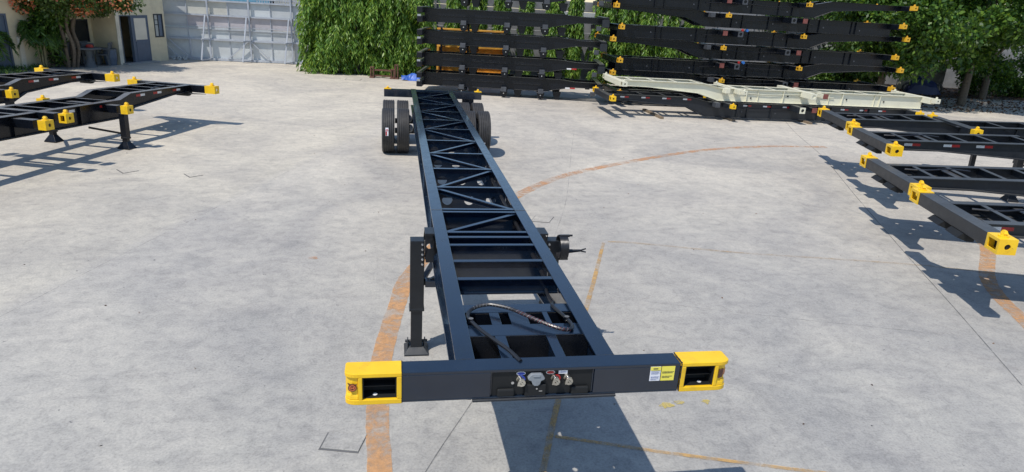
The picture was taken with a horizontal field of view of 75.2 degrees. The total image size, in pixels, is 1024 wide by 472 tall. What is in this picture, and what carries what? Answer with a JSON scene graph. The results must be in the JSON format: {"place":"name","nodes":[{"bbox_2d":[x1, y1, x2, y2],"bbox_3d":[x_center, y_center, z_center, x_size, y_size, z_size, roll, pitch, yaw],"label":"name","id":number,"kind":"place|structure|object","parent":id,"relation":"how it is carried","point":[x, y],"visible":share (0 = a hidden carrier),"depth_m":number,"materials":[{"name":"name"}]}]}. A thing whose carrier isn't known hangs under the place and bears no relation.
{"place":"outdoors","nodes":[
{"label":"outdoors","id":0,"kind":"place"},
{"bbox_2d":[169,0,298,31],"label":"shed","id":1,"kind":"structure","parent":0,"point":[261,1],"depth_m":40.24,"materials":[{"name":"paint"}]},
{"bbox_2d":[0,25,1023,471],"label":"ground","id":2,"kind":"structure","parent":0,"point":[236,323],"depth_m":8.60,"materials":[{"name":"concrete"}]},
{"bbox_2d":[0,31,18,62],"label":"palm","id":3,"kind":"object","parent":2,"relation":"on","point":[11,44],"visible":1,"depth_m":23.61,"materials":[{"name":"green plant"}]},
{"bbox_2d":[0,63,51,73],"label":"ground cover","id":4,"kind":"object","parent":2,"relation":"on","point":[17,69],"visible":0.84,"depth_m":24.08,"materials":[{"name":"green plant"}]},
{"bbox_2d":[16,19,67,67],"bbox_3d":[-17.817,-7.269,25.143,1.651,1.837,1.589,2,20,-4],"label":"palm","id":5,"kind":"object","parent":2,"relation":"on","point":[26,31],"visible":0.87,"depth_m":24.71,"materials":[{"name":"green plant"}]},
{"bbox_2d":[20,0,74,66],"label":"climbing shrub","id":6,"kind":"object","parent":2,"relation":"on","point":[38,19],"visible":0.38,"depth_m":25.00,"materials":[{"name":"green plant"}]},
{"bbox_2d":[0,65,119,104],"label":"chassis trailer","id":7,"kind":"object","parent":2,"relation":"on","point":[14,87],"visible":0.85,"depth_m":16.63,"materials":[{"name":"black paint"}]},
{"bbox_2d":[54,41,87,66],"bbox_3d":[-17.597,-7.265,26.494,0.558,0.950,1.500,5,20,3],"label":"stone bench","id":8,"kind":"object","parent":2,"relation":"on","point":[68,44],"visible":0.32,"depth_m":26.06,"materials":[{"name":"grey stone"}]},
{"bbox_2d":[8,0,145,67],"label":"bougainvillea tree","id":9,"kind":"object","parent":2,"relation":"on","point":[80,8],"visible":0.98,"depth_m":25.14,"materials":[{"name":"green plant"}]},
{"bbox_2d":[0,0,168,73],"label":"office building","id":10,"kind":"structure","parent":2,"relation":"on","point":[134,39],"depth_m":27.71,"materials":[{"name":"beige paint"}]},
{"bbox_2d":[0,16,11,66],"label":"door","id":11,"kind":"structure","parent":10,"relation":"in","point":[2,27],"depth_m":24.26,"materials":[{"name":"blue metal"}]},
{"bbox_2d":[70,19,89,41],"bbox_3d":[-17.655,-8.346,27.058,0.075,0.900,1.000,8,20,12],"label":"window frame","id":12,"kind":"structure","parent":10,"relation":"in","point":[81,26],"depth_m":27.25,"materials":[{"name":"black metal"}]},
{"bbox_2d":[132,16,151,61],"bbox_3d":[-15.969,-8.493,28.713,0.100,1.910,0.830,8,20,12],"label":"door","id":13,"kind":"structure","parent":10,"relation":"in","point":[140,27],"depth_m":28.69,"materials":[{"name":"blue metal"}]},
{"bbox_2d":[153,14,164,36],"bbox_3d":[-15.703,-9.340,29.529,0.075,0.990,0.540,8,20,12],"label":"window frame","id":14,"kind":"structure","parent":10,"relation":"in","point":[157,18],"depth_m":29.55,"materials":[{"name":"blue metal"}]},
{"bbox_2d":[80,43,95,64],"bbox_3d":[-17.095,-7.310,26.752,0.587,0.920,0.510,21,26,40],"label":"stone chair","id":15,"kind":"object","parent":2,"relation":"on","point":[82,59],"visible":0.38,"depth_m":26.56,"materials":[{"name":"grey stone"}]},
{"bbox_2d":[75,47,100,67],"bbox_3d":[-16.820,-7.111,26.479,0.920,0.760,0.920,0,20,-10],"label":"stone table","id":16,"kind":"object","parent":2,"relation":"on","point":[90,62],"visible":0.92,"depth_m":26.40,"materials":[{"name":"grey stone"}]},
{"bbox_2d":[95,42,111,65],"bbox_3d":[-16.714,-7.476,27.287,0.588,0.920,0.510,-2,20,-16],"label":"stone chair","id":17,"kind":"object","parent":2,"relation":"on","point":[99,55],"visible":0.92,"depth_m":27.16,"materials":[{"name":"grey stone"}]},
{"bbox_2d":[0,76,219,149],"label":"chassis trailer","id":18,"kind":"object","parent":2,"relation":"on","point":[43,114],"visible":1,"depth_m":14.10,"materials":[{"name":"black paint"}]},
{"bbox_2d":[103,48,116,65],"bbox_3d":[-16.590,-7.412,27.488,0.500,0.680,0.500,0,20,-10],"label":"waste drum","id":19,"kind":"object","parent":2,"relation":"on","point":[113,56],"visible":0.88,"depth_m":27.36,"materials":[{"name":"blue plastic"}]},
{"bbox_2d":[116,167,138,173],"bbox_3d":[-7.398,-1.264,12.785,0.370,0.008,0.312,18,24,35],"label":"manhole cover","id":20,"kind":"object","parent":2,"relation":"on","point":[126,170],"visible":1,"depth_m":12.78,"materials":[{"name":"concrete"}]},
{"bbox_2d":[184,172,202,177],"bbox_3d":[-6.108,-1.178,12.771,0.273,0.008,0.320,-15,26,-42],"label":"paper scrap","id":21,"kind":"object","parent":2,"relation":"on","point":[193,174],"visible":1,"depth_m":12.76,"materials":[{"name":"paper"}]},
{"bbox_2d":[162,0,302,63],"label":"sliding gate","id":22,"kind":"structure","parent":2,"relation":"on","point":[219,40],"depth_m":31.04,"materials":[{"name":"grey metal"}]},
{"bbox_2d":[293,0,341,73],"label":"ashoka tree","id":23,"kind":"object","parent":2,"relation":"on","point":[312,59],"visible":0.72,"depth_m":28.50,"materials":[{"name":"green plant"}]},
{"bbox_2d":[310,0,359,74],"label":"ashoka tree","id":24,"kind":"object","parent":2,"relation":"on","point":[335,37],"visible":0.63,"depth_m":28.45,"materials":[{"name":"green plant"}]},
{"bbox_2d":[318,432,366,452],"bbox_3d":[-1.393,1.698,5.495,0.336,0.008,0.248,4,20,2],"label":"manhole cover","id":25,"kind":"object","parent":2,"relation":"on","point":[344,442],"visible":1,"depth_m":5.48,"materials":[{"name":"metal"}]},
{"bbox_2d":[332,0,379,74],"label":"ashoka tree","id":26,"kind":"object","parent":2,"relation":"on","point":[351,36],"visible":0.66,"depth_m":28.68,"materials":[{"name":"green plant"}]},
{"bbox_2d":[350,0,398,75],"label":"ashoka tree","id":27,"kind":"object","parent":2,"relation":"on","point":[377,8],"visible":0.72,"depth_m":28.81,"materials":[{"name":"green plant"}]},
{"bbox_2d":[369,64,398,78],"bbox_3d":[-5.515,-7.130,28.763,1.240,0.600,0.400,3,20,-2],"label":"steel trestle","id":28,"kind":"object","parent":2,"relation":"on","point":[391,71],"visible":1,"depth_m":28.72,"materials":[{"name":"brown metal"}]},
{"bbox_2d":[376,0,420,76],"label":"ashoka tree","id":29,"kind":"object","parent":2,"relation":"on","point":[406,39],"visible":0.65,"depth_m":29.08,"materials":[{"name":"green plant"}]},
{"bbox_2d":[401,73,419,80],"bbox_3d":[-4.289,-6.874,28.692,0.953,0.314,0.500,0,20,-10],"label":"tarpaulin","id":30,"kind":"object","parent":2,"relation":"on","point":[411,77],"visible":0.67,"depth_m":28.54,"materials":[{"name":"blue plastic"}]},
{"bbox_2d":[394,0,440,74],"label":"ashoka tree","id":31,"kind":"object","parent":2,"relation":"on","point":[413,60],"visible":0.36,"depth_m":29.38,"materials":[{"name":"green plant"}]},
{"bbox_2d":[439,27,442,69],"bbox_3d":[-2.978,-7.505,27.719,0.080,2.300,0.680,0,20,-10],"label":"beam rack","id":32,"kind":"object","parent":2,"relation":"on","point":[441,48],"visible":0.14,"depth_m":27.30,"materials":[{"name":"orange metal"}]},
{"bbox_2d":[437,45,466,52],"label":"steel beam","id":33,"kind":"structure","parent":32,"relation":"on","point":[451,48],"depth_m":27.54,"materials":[{"name":"metal"}]},
{"bbox_2d":[437,28,466,30],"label":"steel beam","id":34,"kind":"structure","parent":32,"relation":"on","point":[450,29],"depth_m":27.23,"materials":[{"name":"metal"}]},
{"bbox_2d":[365,196,521,471],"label":"painted line","id":35,"kind":"object","parent":2,"relation":"on","point":[379,463],"visible":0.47,"depth_m":6.84,"materials":[{"name":"orange paint"}]},
{"bbox_2d":[425,402,471,471],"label":"pavement joint","id":36,"kind":"object","parent":2,"relation":"on","point":[444,441],"visible":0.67,"depth_m":5.54,"materials":[{"name":"grey concrete"}]},
{"bbox_2d":[442,0,466,45],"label":"ashoka tree","id":37,"kind":"object","parent":2,"relation":"on","point":[453,4],"visible":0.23,"depth_m":29.81,"materials":[{"name":"green plant"}]},
{"bbox_2d":[468,0,488,46],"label":"ashoka tree","id":38,"kind":"object","parent":2,"relation":"on","point":[483,4],"visible":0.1,"depth_m":30.02,"materials":[{"name":"green plant"}]},
{"bbox_2d":[492,0,511,73],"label":"ashoka tree","id":39,"kind":"object","parent":2,"relation":"on","point":[499,5],"visible":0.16,"depth_m":30.23,"materials":[{"name":"green plant"}]},
{"bbox_2d":[23,113,993,445],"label":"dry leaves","id":40,"kind":"object","parent":2,"relation":"on","point":[693,249],"visible":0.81,"depth_m":9.14,"materials":[{"name":"brown plant"}]},
{"bbox_2d":[416,66,602,98],"bbox_3d":[-0.072,-5.879,25.841,6.932,0.800,2.480,3,20,0],"label":"short chassis","id":41,"kind":"object","parent":2,"relation":"on","point":[426,75],"visible":0.89,"depth_m":25.36,"materials":[{"name":"black paint"}]},
{"bbox_2d":[417,48,604,79],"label":"short chassis","id":42,"kind":"object","parent":41,"relation":"on","point":[519,65],"visible":1,"depth_m":25.12,"materials":[{"name":"black paint"}]},
{"bbox_2d":[417,27,606,58],"bbox_3d":[0.017,-7.305,25.335,6.932,0.800,2.480,3,20,0],"label":"short chassis","id":43,"kind":"object","parent":42,"relation":"on","point":[506,42],"visible":1,"depth_m":24.85,"materials":[{"name":"black paint"}]},
{"bbox_2d":[417,6,609,35],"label":"short chassis","id":44,"kind":"object","parent":43,"relation":"on","point":[475,19],"visible":1,"depth_m":24.57,"materials":[{"name":"black paint"}]},
{"bbox_2d":[461,0,611,10],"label":"short chassis","id":45,"kind":"object","parent":44,"relation":"on","point":[546,4],"visible":1,"depth_m":24.36,"materials":[{"name":"black paint"}]},
{"bbox_2d":[515,2,536,74],"bbox_3d":[0.660,-9.463,30.851,0.987,4.744,0.907,0,20,-11],"label":"ashoka tree","id":46,"kind":"object","parent":2,"relation":"on","point":[530,6],"visible":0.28,"depth_m":30.65,"materials":[{"name":"green plant"}]},
{"bbox_2d":[345,86,728,404],"bbox_3d":[-0.943,-0.852,10.778,2.482,1.413,13.883,0,19,-10],"label":"container trailer","id":47,"kind":"object","parent":2,"relation":"on","point":[552,344],"visible":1,"depth_m":5.25,"materials":[{"name":"blue paint"}]},
{"bbox_2d":[532,215,553,222],"bbox_3d":[0.521,-0.292,11.441,0.319,0.008,0.444,9,20,14],"label":"manhole cover","id":48,"kind":"object","parent":2,"relation":"on","point":[543,219],"visible":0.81,"depth_m":11.43,"materials":[{"name":"concrete"}]},
{"bbox_2d":[543,0,567,75],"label":"ashoka tree","id":49,"kind":"object","parent":2,"relation":"on","point":[554,9],"visible":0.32,"depth_m":30.72,"materials":[{"name":"green plant"}]},
{"bbox_2d":[301,0,823,78],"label":"boundary wall","id":50,"kind":"structure","parent":2,"relation":"on","point":[586,27],"depth_m":32.38,"materials":[{"name":"grey concrete"}]},
{"bbox_2d":[542,249,602,471],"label":"painted line","id":51,"kind":"object","parent":2,"relation":"on","point":[554,418],"visible":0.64,"depth_m":6.13,"materials":[{"name":"orange paint"}]},
{"bbox_2d":[562,0,585,78],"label":"ashoka tree","id":52,"kind":"object","parent":2,"relation":"on","point":[575,8],"visible":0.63,"depth_m":31.08,"materials":[{"name":"green plant"}]},
{"bbox_2d":[584,0,616,83],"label":"ashoka tree","id":53,"kind":"object","parent":2,"relation":"on","point":[609,13],"visible":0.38,"depth_m":31.37,"materials":[{"name":"green plant"}]},
{"bbox_2d":[601,9,639,83],"bbox_3d":[5.241,-9.468,31.683,1.724,4.728,1.709,-9,23,-31],"label":"ashoka tree","id":54,"kind":"object","parent":2,"relation":"on","point":[623,17],"visible":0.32,"depth_m":31.34,"materials":[{"name":"green plant"}]},
{"bbox_2d":[627,11,661,77],"bbox_3d":[6.310,-9.448,31.822,1.714,4.758,1.633,8,20,13],"label":"ashoka tree","id":55,"kind":"object","parent":2,"relation":"on","point":[645,18],"visible":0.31,"depth_m":31.59,"materials":[{"name":"green plant"}]},
{"bbox_2d":[602,81,702,103],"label":"stacked chassis","id":56,"kind":"object","parent":2,"relation":"on","point":[606,86],"visible":0.12,"depth_m":25.65,"materials":[{"name":"black paint"}]},
{"bbox_2d":[605,66,895,91],"bbox_3d":[9.127,-6.111,26.289,11.525,0.695,2.400,0,20,-9],"label":"stacked chassis","id":57,"kind":"object","parent":56,"relation":"on","point":[857,85],"visible":0.66,"depth_m":25.96,"materials":[{"name":"black paint"}]},
{"bbox_2d":[601,52,903,78],"bbox_3d":[9.365,-6.667,26.160,11.525,0.695,2.400,0,20,-9],"label":"stacked chassis","id":58,"kind":"object","parent":57,"relation":"on","point":[701,66],"visible":0.89,"depth_m":25.69,"materials":[{"name":"black paint"}]},
{"bbox_2d":[594,31,898,66],"bbox_3d":[9.086,-7.246,25.948,11.525,0.695,2.400,0,20,-9],"label":"stacked chassis","id":59,"kind":"object","parent":58,"relation":"on","point":[763,53],"visible":0.94,"depth_m":25.64,"materials":[{"name":"black paint"}]},
{"bbox_2d":[609,23,909,48],"bbox_3d":[9.383,-7.768,25.794,11.525,0.695,2.400,0,20,-9],"label":"stacked chassis","id":60,"kind":"object","parent":59,"relation":"on","point":[806,40],"visible":0.88,"depth_m":25.27,"materials":[{"name":"black paint"}]},
{"bbox_2d":[597,1,907,36],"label":"stacked chassis","id":61,"kind":"object","parent":60,"relation":"on","point":[709,19],"visible":0.92,"depth_m":25.19,"materials":[{"name":"black paint"}]},
{"bbox_2d":[612,0,917,17],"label":"stacked chassis","id":62,"kind":"object","parent":61,"relation":"on","point":[810,9],"visible":1,"depth_m":24.92,"materials":[{"name":"black paint"}]},
{"bbox_2d":[642,109,663,118],"bbox_3d":[4.966,-4.318,23.480,0.120,0.068,1.800,0,20,-10],"label":"timber bearer","id":63,"kind":"object","parent":2,"relation":"on","point":[654,114],"visible":1,"depth_m":23.32,"materials":[{"name":"brown wood"}]},
{"bbox_2d":[659,403,674,407],"bbox_3d":[1.460,1.599,6.274,0.115,0.001,0.132,19,25,37],"label":"paint splash","id":64,"kind":"object","parent":2,"relation":"on","point":[667,405],"visible":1,"depth_m":6.28,"materials":[{"name":"yellow paint"}]},
{"bbox_2d":[654,15,681,57],"bbox_3d":[7.545,-9.446,32.088,1.552,4.690,1.533,14,22,28],"label":"ashoka tree","id":65,"kind":"object","parent":2,"relation":"on","point":[671,52],"visible":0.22,"depth_m":31.77,"materials":[{"name":"green plant"}]},
{"bbox_2d":[518,146,826,194],"bbox_3d":[4.279,-1.888,16.602,11.533,0.001,1.433,-11,24,-36],"label":"painted line","id":66,"kind":"object","parent":2,"relation":"on","point":[601,166],"visible":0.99,"depth_m":16.39,"materials":[{"name":"orange paint"}]},
{"bbox_2d":[555,435,825,471],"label":"painted line","id":67,"kind":"object","parent":2,"relation":"on","point":[684,454],"visible":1,"depth_m":5.59,"materials":[{"name":"orange paint"}]},
{"bbox_2d":[676,11,704,58],"bbox_3d":[8.777,-9.452,32.279,1.399,4.732,1.641,-15,26,-42],"label":"ashoka tree","id":68,"kind":"object","parent":2,"relation":"on","point":[687,25],"visible":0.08,"depth_m":32.04,"materials":[{"name":"green plant"}]},
{"bbox_2d":[791,128,1021,384],"bbox_3d":[8.010,-1.701,16.736,0.184,0.001,21.141,8,20,12],"label":"pavement joint","id":69,"kind":"object","parent":2,"relation":"on","point":[916,265],"visible":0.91,"depth_m":9.96,"materials":[{"name":"grey concrete"}]},
{"bbox_2d":[824,0,1015,91],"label":"shade tree","id":70,"kind":"object","parent":2,"relation":"on","point":[934,39],"visible":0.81,"depth_m":28.08,"materials":[{"name":"green plant"}]},
{"bbox_2d":[817,106,1023,166],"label":"chassis trailer","id":71,"kind":"object","parent":2,"relation":"on","point":[931,123],"visible":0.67,"depth_m":15.68,"materials":[{"name":"black paint"}]},
{"bbox_2d":[820,15,1023,89],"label":"back wall","id":72,"kind":"structure","parent":2,"relation":"on","point":[950,79],"depth_m":40.78,"materials":[{"name":"grey concrete"}]},
{"bbox_2d":[847,122,1023,202],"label":"chassis trailer","id":73,"kind":"object","parent":2,"relation":"on","point":[895,144],"visible":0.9,"depth_m":13.19,"materials":[{"name":"black paint"}]},
{"bbox_2d":[859,152,1023,196],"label":"chassis trailer","id":74,"kind":"object","parent":2,"relation":"on","point":[900,178],"visible":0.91,"depth_m":11.23,"materials":[{"name":"black paint"}]},
{"bbox_2d":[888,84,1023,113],"bbox_3d":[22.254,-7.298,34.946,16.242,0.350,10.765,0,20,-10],"label":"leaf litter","id":75,"kind":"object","parent":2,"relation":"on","point":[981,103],"visible":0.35,"depth_m":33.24,"materials":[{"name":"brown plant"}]},
{"bbox_2d":[909,185,1023,254],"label":"chassis trailer","id":76,"kind":"object","parent":2,"relation":"on","point":[996,228],"visible":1,"depth_m":8.92,"materials":[{"name":"black paint"}]},
{"bbox_2d":[918,0,1023,105],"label":"shade tree","id":77,"kind":"object","parent":2,"relation":"on","point":[1015,35],"visible":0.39,"depth_m":28.69,"materials":[{"name":"green plant"}]},
{"bbox_2d":[976,241,1023,321],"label":"painted line","id":78,"kind":"object","parent":2,"relation":"on","point":[987,281],"visible":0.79,"depth_m":9.82,"materials":[{"name":"orange paint"}]},
{"bbox_2d":[434,0,824,17],"label":"sky","id":79,"kind":"structure","parent":0,"point":[567,0],"materials":[{"name":"white"}]},
{"bbox_2d":[876,83,1023,100],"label":"planting soil","id":80,"kind":"structure","parent":0,"point":[1002,97],"depth_m":37.04,"materials":[{"name":"brown soil"}]},
{"bbox_2d":[760,0,814,33],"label":"shade tree","id":81,"kind":"object","parent":80,"relation":"on","point":[797,1],"visible":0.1,"depth_m":33.41,"materials":[{"name":"green plant"}]},
{"bbox_2d":[808,44,872,82],"bbox_3d":[16.851,-8.602,34.288,3.676,2.512,3.024,0,20,-10],"label":"shrub","id":82,"kind":"object","parent":80,"relation":"on","point":[847,76],"visible":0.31,"depth_m":33.60,"materials":[{"name":"green plant"}]},
{"bbox_2d":[789,0,898,81],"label":"shade tree","id":83,"kind":"object","parent":80,"relation":"on","point":[822,45],"visible":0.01,"depth_m":34.56,"materials":[{"name":"green plant"}]},
{"bbox_2d":[865,73,885,83],"bbox_3d":[19.379,-9.693,37.545,3.819,2.748,3.053,0,20,-10],"label":"shrub","id":84,"kind":"object","parent":80,"relation":"on","point":[875,79],"visible":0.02,"depth_m":37.16,"materials":[{"name":"green plant"}]},
{"bbox_2d":[895,63,946,90],"bbox_3d":[23.362,-9.143,37.959,2.510,1.640,0.180,4,20,1],"label":"wall fragment","id":85,"kind":"object","parent":80,"relation":"on","point":[939,78],"depth_m":37.89,"materials":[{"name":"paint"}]},
{"bbox_2d":[901,76,942,94],"bbox_3d":[22.428,-8.242,36.293,2.280,0.948,0.840,3,20,-2],"label":"car","id":86,"kind":"object","parent":80,"relation":"on","point":[927,88],"visible":0.94,"depth_m":36.08,"materials":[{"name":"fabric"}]},
{"bbox_2d":[952,53,1023,95],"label":"shrub","id":87,"kind":"object","parent":80,"relation":"on","point":[999,84],"visible":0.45,"depth_m":36.08,"materials":[{"name":"green plant"}]},
{"bbox_2d":[974,0,1022,98],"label":"shade tree","id":88,"kind":"object","parent":80,"relation":"on","point":[987,77],"visible":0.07,"depth_m":34.11,"materials":[{"name":"green plant"}]},
{"bbox_2d":[994,53,1023,97],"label":"shrub","id":89,"kind":"object","parent":80,"relation":"on","point":[1017,90],"visible":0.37,"depth_m":37.40,"materials":[{"name":"green plant"}]},
{"bbox_3d":[7.536,-4.299,23.878,0.120,0.068,1.800,0,20,-10],"label":"timber bearer","id":90,"kind":"object","parent":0,"visible":0},
{"bbox_2d":[592,86,924,120],"bbox_3d":[8.786,-4.665,23.938,11.575,0.725,2.400,0,20,-9],"label":"stacked chassis","id":91,"kind":"object","parent":90,"relation":"on","point":[706,106],"visible":0.77,"depth_m":23.47,"materials":[{"name":"black paint"}]},
{"bbox_2d":[603,72,940,108],"bbox_3d":[9.252,-5.175,23.884,11.775,0.645,2.400,0,20,-9],"label":"stacked chassis","id":92,"kind":"object","parent":91,"relation":"on","point":[718,91],"visible":1,"depth_m":23.61,"materials":[{"name":"beige paint"}]},
{"bbox_3d":[-1.894,-7.504,27.908,0.080,2.300,0.680,0,20,-10],"label":"beam rack","id":93,"kind":"object","parent":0,"visible":0},
{"bbox_2d":[436,66,458,70],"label":"steel beam","id":94,"kind":"structure","parent":93,"relation":"on","point":[448,68],"depth_m":27.82,"materials":[{"name":"metal"}]},
{"bbox_3d":[-0.416,-7.503,28.165,0.080,2.300,0.680,0,20,-10],"label":"beam rack","id":95,"kind":"object","parent":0,"visible":0},
{"bbox_2d":[468,68,501,72],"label":"steel beam","id":96,"kind":"structure","parent":95,"relation":"on","point":[489,70],"depth_m":28.11,"materials":[{"name":"metal"}]},
{"bbox_2d":[469,46,502,54],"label":"steel beam","id":97,"kind":"structure","parent":95,"relation":"on","point":[489,50],"depth_m":27.82,"materials":[{"name":"metal"}]},
{"bbox_2d":[470,29,503,32],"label":"steel beam","id":98,"kind":"structure","parent":95,"relation":"on","point":[491,31],"depth_m":27.53,"materials":[{"name":"metal"}]}
]}

